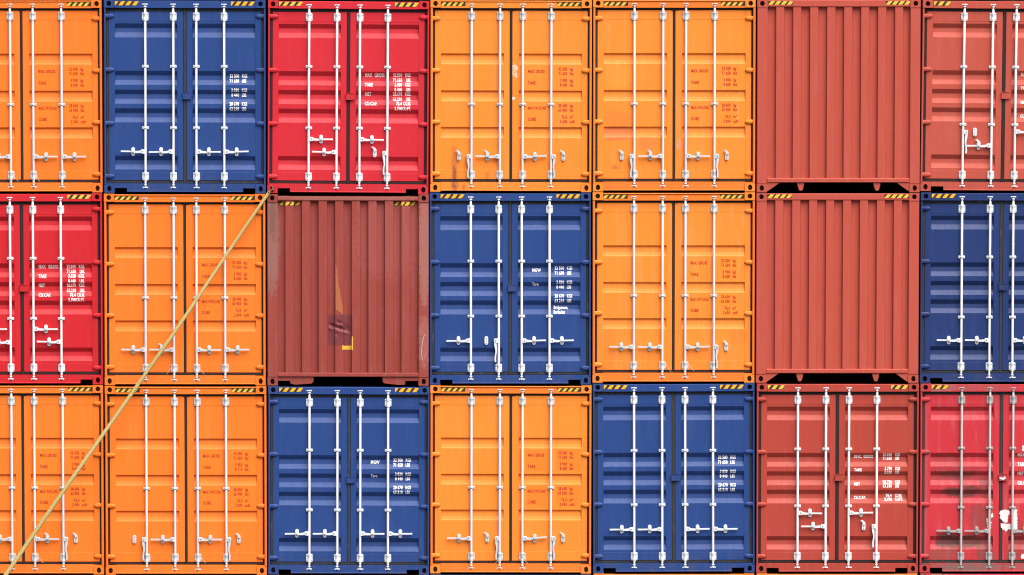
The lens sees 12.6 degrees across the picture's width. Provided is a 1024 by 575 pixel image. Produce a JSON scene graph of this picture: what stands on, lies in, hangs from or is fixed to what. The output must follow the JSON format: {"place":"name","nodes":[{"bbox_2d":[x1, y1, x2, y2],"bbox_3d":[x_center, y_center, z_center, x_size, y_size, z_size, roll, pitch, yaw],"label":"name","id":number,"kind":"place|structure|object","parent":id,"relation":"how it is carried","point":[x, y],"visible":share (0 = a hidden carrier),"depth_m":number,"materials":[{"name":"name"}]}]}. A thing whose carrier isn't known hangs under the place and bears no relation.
{"place":"outdoors","nodes":[
{"label":"outdoors","id":0,"kind":"place"},
{"bbox_2d":[401,0,1023,0],"label":"sky","id":1,"kind":"structure","parent":0,"point":[401,0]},
{"label":"ground","id":2,"kind":"structure","parent":0,"visible":0},
{"bbox_2d":[0,571,105,574],"bbox_3d":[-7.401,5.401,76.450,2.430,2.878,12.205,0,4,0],"label":"shipping container","id":3,"kind":"object","parent":2,"relation":"on","point":[53,574],"visible":0.12,"depth_m":70.59,"materials":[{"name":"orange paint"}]},
{"bbox_2d":[0,379,105,573],"bbox_3d":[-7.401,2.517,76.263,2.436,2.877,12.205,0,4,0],"label":"shipping container","id":4,"kind":"object","parent":3,"relation":"on","point":[50,433],"visible":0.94,"depth_m":70.23,"materials":[{"name":"orange metal"}]},
{"bbox_2d":[0,389,26,569],"bbox_3d":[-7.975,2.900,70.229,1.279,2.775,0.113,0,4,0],"label":"door","id":5,"kind":"structure","parent":4,"relation":"in","point":[12,505],"depth_m":70.22,"materials":[{"name":"orange paint"}]},
{"bbox_2d":[0,191,104,383],"bbox_3d":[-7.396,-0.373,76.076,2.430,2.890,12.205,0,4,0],"label":"shipping container","id":6,"kind":"object","parent":4,"relation":"on","point":[52,323],"visible":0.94,"depth_m":70.06,"materials":[{"name":"red metal"}]},
{"bbox_2d":[0,197,27,379],"bbox_3d":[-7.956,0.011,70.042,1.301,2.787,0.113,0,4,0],"label":"door","id":7,"kind":"structure","parent":6,"relation":"in","point":[12,287],"depth_m":70.05,"materials":[{"name":"red paint"}]},
{"bbox_2d":[0,0,103,191],"bbox_3d":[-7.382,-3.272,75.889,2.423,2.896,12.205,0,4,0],"label":"shipping container","id":8,"kind":"object","parent":6,"relation":"on","point":[51,95],"visible":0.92,"depth_m":69.86,"materials":[{"name":"orange metal"}]},
{"bbox_2d":[0,4,24,187],"bbox_3d":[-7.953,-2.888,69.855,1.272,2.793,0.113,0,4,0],"label":"door","id":9,"kind":"structure","parent":8,"relation":"in","point":[11,33],"depth_m":69.86,"materials":[{"name":"orange paint"}]},
{"bbox_2d":[22,4,99,187],"bbox_3d":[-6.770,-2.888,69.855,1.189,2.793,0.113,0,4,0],"label":"door","id":10,"kind":"structure","parent":8,"relation":"in","point":[61,51],"depth_m":69.86,"materials":[{"name":"orange paint"}]},
{"bbox_2d":[23,197,100,379],"bbox_3d":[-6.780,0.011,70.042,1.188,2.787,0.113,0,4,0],"label":"door","id":11,"kind":"structure","parent":6,"relation":"in","point":[62,262],"depth_m":70.05,"materials":[{"name":"red paint"}]},
{"bbox_2d":[24,389,101,569],"bbox_3d":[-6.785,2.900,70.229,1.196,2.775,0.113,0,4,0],"label":"door","id":12,"kind":"structure","parent":4,"relation":"in","point":[60,429],"depth_m":70.24,"materials":[{"name":"orange paint"}]},
{"bbox_2d":[116,572,268,574],"bbox_3d":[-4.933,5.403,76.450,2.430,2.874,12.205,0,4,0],"label":"shipping container","id":13,"kind":"object","parent":2,"relation":"on","point":[188,574],"visible":0.15,"depth_m":70.63,"materials":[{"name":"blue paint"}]},
{"bbox_2d":[105,382,268,574],"bbox_3d":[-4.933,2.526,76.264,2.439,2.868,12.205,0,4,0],"label":"shipping container","id":14,"kind":"object","parent":13,"relation":"on","point":[186,478],"visible":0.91,"depth_m":70.24,"materials":[{"name":"orange metal"}]},
{"bbox_2d":[107,390,189,569],"bbox_3d":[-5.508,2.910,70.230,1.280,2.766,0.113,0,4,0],"label":"door","id":15,"kind":"structure","parent":14,"relation":"in","point":[147,453],"depth_m":70.24,"materials":[{"name":"orange paint"}]},
{"bbox_2d":[104,188,267,384],"bbox_3d":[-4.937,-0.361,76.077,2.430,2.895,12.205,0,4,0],"label":"shipping container","id":16,"kind":"object","parent":14,"relation":"on","point":[164,253],"visible":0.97,"depth_m":70.05,"materials":[{"name":"orange metal"}]},
{"bbox_2d":[106,198,188,380],"bbox_3d":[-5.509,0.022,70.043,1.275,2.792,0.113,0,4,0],"label":"door","id":17,"kind":"structure","parent":16,"relation":"in","point":[146,262],"depth_m":70.05,"materials":[{"name":"orange paint"}]},
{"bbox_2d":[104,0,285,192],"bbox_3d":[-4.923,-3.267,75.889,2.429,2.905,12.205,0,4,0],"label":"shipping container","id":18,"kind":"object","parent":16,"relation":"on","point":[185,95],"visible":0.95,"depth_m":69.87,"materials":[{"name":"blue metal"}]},
{"bbox_2d":[106,4,190,187],"bbox_3d":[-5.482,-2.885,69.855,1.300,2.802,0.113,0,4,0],"label":"door","id":19,"kind":"structure","parent":18,"relation":"in","point":[147,95],"depth_m":69.86,"materials":[{"name":"blue paint"}]},
{"bbox_2d":[186,4,263,188],"bbox_3d":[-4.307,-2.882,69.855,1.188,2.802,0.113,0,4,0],"label":"door","id":20,"kind":"structure","parent":18,"relation":"in","point":[225,54],"depth_m":69.88,"materials":[{"name":"blue paint"}]},
{"bbox_2d":[186,198,262,380],"bbox_3d":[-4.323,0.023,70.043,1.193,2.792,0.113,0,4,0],"label":"door","id":21,"kind":"structure","parent":16,"relation":"in","point":[224,328],"depth_m":70.05,"materials":[{"name":"orange paint"}]},
{"bbox_2d":[187,390,264,569],"bbox_3d":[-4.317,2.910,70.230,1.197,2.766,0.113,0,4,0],"label":"door","id":22,"kind":"structure","parent":14,"relation":"in","point":[225,432],"depth_m":70.24,"materials":[{"name":"orange paint"}]},
{"bbox_2d":[269,569,430,574],"bbox_3d":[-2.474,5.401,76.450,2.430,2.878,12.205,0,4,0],"label":"shipping container","id":23,"kind":"object","parent":2,"relation":"on","point":[288,572],"visible":0.16,"depth_m":70.72,"materials":[{"name":"blue metal"}]},
{"bbox_2d":[268,377,429,574],"bbox_3d":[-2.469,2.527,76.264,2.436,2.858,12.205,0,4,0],"label":"shipping container","id":24,"kind":"object","parent":23,"relation":"on","point":[348,474],"visible":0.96,"depth_m":70.25,"materials":[{"name":"blue metal"}]},
{"bbox_2d":[270,390,354,569],"bbox_3d":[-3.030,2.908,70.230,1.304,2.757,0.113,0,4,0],"label":"door","id":25,"kind":"structure","parent":24,"relation":"in","point":[310,478],"depth_m":70.24,"materials":[{"name":"blue paint"}]},
{"bbox_2d":[267,188,429,385],"bbox_3d":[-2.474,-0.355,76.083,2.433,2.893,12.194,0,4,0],"label":"shipping container","id":26,"kind":"object","parent":24,"relation":"on","point":[348,284],"visible":0.86,"depth_m":70.04,"materials":[{"name":"red metal"}]},
{"bbox_2d":[267,0,430,193],"bbox_3d":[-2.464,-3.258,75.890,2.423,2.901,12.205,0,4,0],"label":"shipping container","id":27,"kind":"object","parent":26,"relation":"on","point":[349,84],"visible":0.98,"depth_m":69.87,"materials":[{"name":"red metal"}]},
{"bbox_2d":[3,185,274,574],"bbox_3d":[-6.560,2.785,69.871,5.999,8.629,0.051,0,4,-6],"label":"lashing strap","id":28,"kind":"object","parent":27,"relation":"attached to","point":[88,454],"visible":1,"depth_m":69.86,"materials":[{"name":"fabric"}]},
{"bbox_2d":[269,4,353,188],"bbox_3d":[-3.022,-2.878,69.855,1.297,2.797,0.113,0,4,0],"label":"door","id":29,"kind":"structure","parent":27,"relation":"in","point":[310,95],"depth_m":69.86,"materials":[{"name":"red paint"}]},
{"bbox_2d":[349,4,427,188],"bbox_3d":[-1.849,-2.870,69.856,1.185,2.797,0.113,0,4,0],"label":"door","id":30,"kind":"structure","parent":27,"relation":"in","point":[388,51],"depth_m":69.88,"materials":[{"name":"red paint"}]},
{"bbox_2d":[350,390,427,569],"bbox_3d":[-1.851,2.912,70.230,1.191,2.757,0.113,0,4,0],"label":"door","id":31,"kind":"structure","parent":24,"relation":"in","point":[389,433],"depth_m":70.24,"materials":[{"name":"blue paint"}]},
{"bbox_2d":[430,572,590,574],"bbox_3d":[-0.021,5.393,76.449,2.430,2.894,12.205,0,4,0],"label":"shipping container","id":32,"kind":"object","parent":2,"relation":"on","point":[500,573],"visible":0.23,"depth_m":70.59,"materials":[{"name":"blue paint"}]},
{"bbox_2d":[430,380,591,573],"bbox_3d":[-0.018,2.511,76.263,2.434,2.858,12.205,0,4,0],"label":"shipping container","id":33,"kind":"object","parent":32,"relation":"on","point":[510,477],"visible":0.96,"depth_m":70.23,"materials":[{"name":"orange metal"}]},
{"bbox_2d":[433,389,514,568],"bbox_3d":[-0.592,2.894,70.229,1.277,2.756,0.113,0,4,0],"label":"door","id":34,"kind":"structure","parent":33,"relation":"in","point":[472,433],"depth_m":70.24,"materials":[{"name":"orange paint"}]},
{"bbox_2d":[430,191,590,384],"bbox_3d":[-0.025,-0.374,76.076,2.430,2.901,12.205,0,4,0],"label":"shipping container","id":35,"kind":"object","parent":33,"relation":"on","point":[510,287],"visible":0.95,"depth_m":70.06,"materials":[{"name":"blue metal"}]},
{"bbox_2d":[431,197,515,379],"bbox_3d":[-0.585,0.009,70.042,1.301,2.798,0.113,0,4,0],"label":"door","id":36,"kind":"structure","parent":35,"relation":"in","point":[469,262],"depth_m":70.07,"materials":[{"name":"blue paint"}]},
{"bbox_2d":[430,0,591,191],"bbox_3d":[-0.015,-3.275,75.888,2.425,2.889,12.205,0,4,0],"label":"shipping container","id":37,"kind":"object","parent":35,"relation":"on","point":[511,96],"visible":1,"depth_m":69.86,"materials":[{"name":"orange metal"}]},
{"bbox_2d":[433,4,515,186],"bbox_3d":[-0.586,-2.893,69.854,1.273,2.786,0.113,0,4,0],"label":"door","id":38,"kind":"structure","parent":37,"relation":"in","point":[472,50],"depth_m":69.86,"materials":[{"name":"orange paint"}]},
{"bbox_2d":[512,4,589,187],"bbox_3d":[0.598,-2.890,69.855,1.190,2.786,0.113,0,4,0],"label":"door","id":39,"kind":"structure","parent":37,"relation":"in","point":[550,46],"depth_m":69.86,"materials":[{"name":"orange paint"}]},
{"bbox_2d":[512,197,588,379],"bbox_3d":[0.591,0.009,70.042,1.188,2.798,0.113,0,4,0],"label":"door","id":40,"kind":"structure","parent":35,"relation":"in","point":[550,239],"depth_m":70.05,"materials":[{"name":"blue paint"}]},
{"bbox_2d":[512,389,588,568],"bbox_3d":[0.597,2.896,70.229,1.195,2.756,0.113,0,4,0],"label":"door","id":41,"kind":"structure","parent":33,"relation":"in","point":[550,432],"depth_m":70.24,"materials":[{"name":"orange paint"}]},
{"bbox_2d":[591,559,753,574],"bbox_3d":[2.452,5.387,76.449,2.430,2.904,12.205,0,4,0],"label":"shipping container","id":42,"kind":"object","parent":2,"relation":"on","point":[612,571],"visible":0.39,"depth_m":70.51,"materials":[{"name":"metal"}]},
{"bbox_2d":[591,376,754,572],"bbox_3d":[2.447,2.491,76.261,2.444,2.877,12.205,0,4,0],"label":"shipping container","id":43,"kind":"object","parent":42,"relation":"on","point":[672,476],"visible":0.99,"depth_m":70.25,"materials":[{"name":"blue metal"}]},
{"bbox_2d":[594,387,679,567],"bbox_3d":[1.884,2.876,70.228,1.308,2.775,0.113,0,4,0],"label":"door","id":44,"kind":"structure","parent":43,"relation":"in","point":[635,476],"depth_m":70.24,"materials":[{"name":"blue paint"}]},
{"bbox_2d":[591,187,754,382],"bbox_3d":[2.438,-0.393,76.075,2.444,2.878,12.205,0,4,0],"label":"shipping container","id":45,"kind":"object","parent":43,"relation":"on","point":[672,284],"visible":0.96,"depth_m":70.05,"materials":[{"name":"orange metal"}]},
{"bbox_2d":[595,196,677,377],"bbox_3d":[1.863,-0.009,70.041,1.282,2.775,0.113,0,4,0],"label":"door","id":46,"kind":"structure","parent":45,"relation":"in","point":[635,240],"depth_m":70.05,"materials":[{"name":"orange paint"}]},
{"bbox_2d":[591,0,755,190],"bbox_3d":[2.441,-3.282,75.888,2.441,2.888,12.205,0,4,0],"label":"shipping container","id":47,"kind":"object","parent":45,"relation":"on","point":[673,94],"visible":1,"depth_m":69.86,"materials":[{"name":"orange metal"}]},
{"bbox_2d":[595,3,678,186],"bbox_3d":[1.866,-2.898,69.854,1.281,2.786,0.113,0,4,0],"label":"door","id":48,"kind":"structure","parent":47,"relation":"in","point":[635,47],"depth_m":69.86,"materials":[{"name":"orange paint"}]},
{"bbox_2d":[675,3,752,186],"bbox_3d":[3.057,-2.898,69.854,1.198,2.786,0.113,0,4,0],"label":"door","id":49,"kind":"structure","parent":47,"relation":"in","point":[714,46],"depth_m":69.86,"materials":[{"name":"orange paint"}]},
{"bbox_2d":[674,196,752,377],"bbox_3d":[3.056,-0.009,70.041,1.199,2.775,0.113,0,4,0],"label":"door","id":50,"kind":"structure","parent":45,"relation":"in","point":[713,239],"depth_m":70.05,"materials":[{"name":"orange paint"}]},
{"bbox_2d":[675,387,752,567],"bbox_3d":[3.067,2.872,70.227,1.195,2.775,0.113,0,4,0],"label":"door","id":51,"kind":"structure","parent":43,"relation":"in","point":[713,430],"depth_m":70.24,"materials":[{"name":"blue paint"}]},
{"bbox_2d":[754,568,916,574],"bbox_3d":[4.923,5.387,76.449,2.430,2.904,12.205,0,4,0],"label":"shipping container","id":52,"kind":"object","parent":2,"relation":"on","point":[775,571],"visible":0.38,"depth_m":70.51,"materials":[{"name":"orange metal"}]},
{"bbox_2d":[754,373,918,572],"bbox_3d":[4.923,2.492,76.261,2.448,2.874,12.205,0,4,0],"label":"shipping container","id":53,"kind":"object","parent":52,"relation":"on","point":[835,472],"visible":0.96,"depth_m":70.25,"materials":[{"name":"red metal"}]},
{"bbox_2d":[758,387,842,567],"bbox_3d":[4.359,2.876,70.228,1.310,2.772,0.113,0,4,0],"label":"door","id":54,"kind":"structure","parent":53,"relation":"in","point":[799,477],"depth_m":70.24,"materials":[{"name":"red paint"}]},
{"bbox_2d":[752,183,918,382],"bbox_3d":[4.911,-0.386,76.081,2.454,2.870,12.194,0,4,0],"label":"shipping container","id":55,"kind":"object","parent":53,"relation":"on","point":[836,277],"visible":0.75,"depth_m":70.03,"materials":[{"name":"red metal"}]},
{"bbox_2d":[755,0,920,191],"bbox_3d":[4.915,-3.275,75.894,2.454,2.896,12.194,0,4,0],"label":"shipping container","id":56,"kind":"object","parent":55,"relation":"on","point":[837,91],"visible":0.85,"depth_m":69.85,"materials":[{"name":"red metal"}]},
{"bbox_2d":[838,387,916,567],"bbox_3d":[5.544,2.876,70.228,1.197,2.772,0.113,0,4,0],"label":"door","id":57,"kind":"structure","parent":53,"relation":"in","point":[877,503],"depth_m":70.24,"materials":[{"name":"red paint"}]},
{"bbox_2d":[917,568,1023,574],"bbox_3d":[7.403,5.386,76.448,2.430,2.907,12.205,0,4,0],"label":"shipping container","id":58,"kind":"object","parent":2,"relation":"on","point":[935,571],"visible":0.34,"depth_m":70.36,"materials":[{"name":"red metal"}]},
{"bbox_2d":[918,378,1023,571],"bbox_3d":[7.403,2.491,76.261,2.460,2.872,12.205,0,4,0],"label":"shipping container","id":59,"kind":"object","parent":58,"relation":"on","point":[971,477],"visible":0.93,"depth_m":70.24,"materials":[{"name":"red metal"}]},
{"bbox_2d":[921,387,1006,567],"bbox_3d":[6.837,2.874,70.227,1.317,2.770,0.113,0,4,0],"label":"door","id":60,"kind":"structure","parent":59,"relation":"in","point":[962,432],"depth_m":70.24,"materials":[{"name":"red paint"}]},
{"bbox_2d":[918,186,1023,382],"bbox_3d":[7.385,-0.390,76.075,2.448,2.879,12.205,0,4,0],"label":"shipping container","id":61,"kind":"object","parent":59,"relation":"on","point":[971,285],"visible":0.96,"depth_m":70.06,"materials":[{"name":"blue metal"}]},
{"bbox_2d":[922,196,1006,377],"bbox_3d":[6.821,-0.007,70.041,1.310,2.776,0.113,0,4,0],"label":"door","id":62,"kind":"structure","parent":61,"relation":"in","point":[963,285],"depth_m":70.05,"materials":[{"name":"blue paint"}]},
{"bbox_2d":[920,0,1023,190],"bbox_3d":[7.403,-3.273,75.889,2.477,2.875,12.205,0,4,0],"label":"shipping container","id":63,"kind":"object","parent":61,"relation":"on","point":[971,94],"visible":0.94,"depth_m":69.87,"materials":[{"name":"red metal"}]},
{"bbox_2d":[922,4,1009,186],"bbox_3d":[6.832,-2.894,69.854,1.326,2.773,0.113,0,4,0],"label":"door","id":64,"kind":"structure","parent":63,"relation":"in","point":[964,94],"depth_m":69.86,"materials":[{"name":"red paint"}]},
{"bbox_2d":[1004,4,1023,186],"bbox_3d":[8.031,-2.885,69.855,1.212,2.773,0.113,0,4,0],"label":"door","id":65,"kind":"structure","parent":63,"relation":"in","point":[1014,64],"depth_m":69.86,"materials":[{"name":"red paint"}]},
{"bbox_2d":[1002,196,1023,377],"bbox_3d":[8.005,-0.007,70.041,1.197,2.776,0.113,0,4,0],"label":"door","id":66,"kind":"structure","parent":61,"relation":"in","point":[1013,224],"depth_m":70.05,"materials":[{"name":"blue paint"}]},
{"bbox_2d":[999,387,1023,567],"bbox_3d":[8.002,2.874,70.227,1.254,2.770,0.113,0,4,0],"label":"door","id":67,"kind":"structure","parent":59,"relation":"in","point":[1012,512],"depth_m":70.24,"materials":[{"name":"red paint"}]}
]}

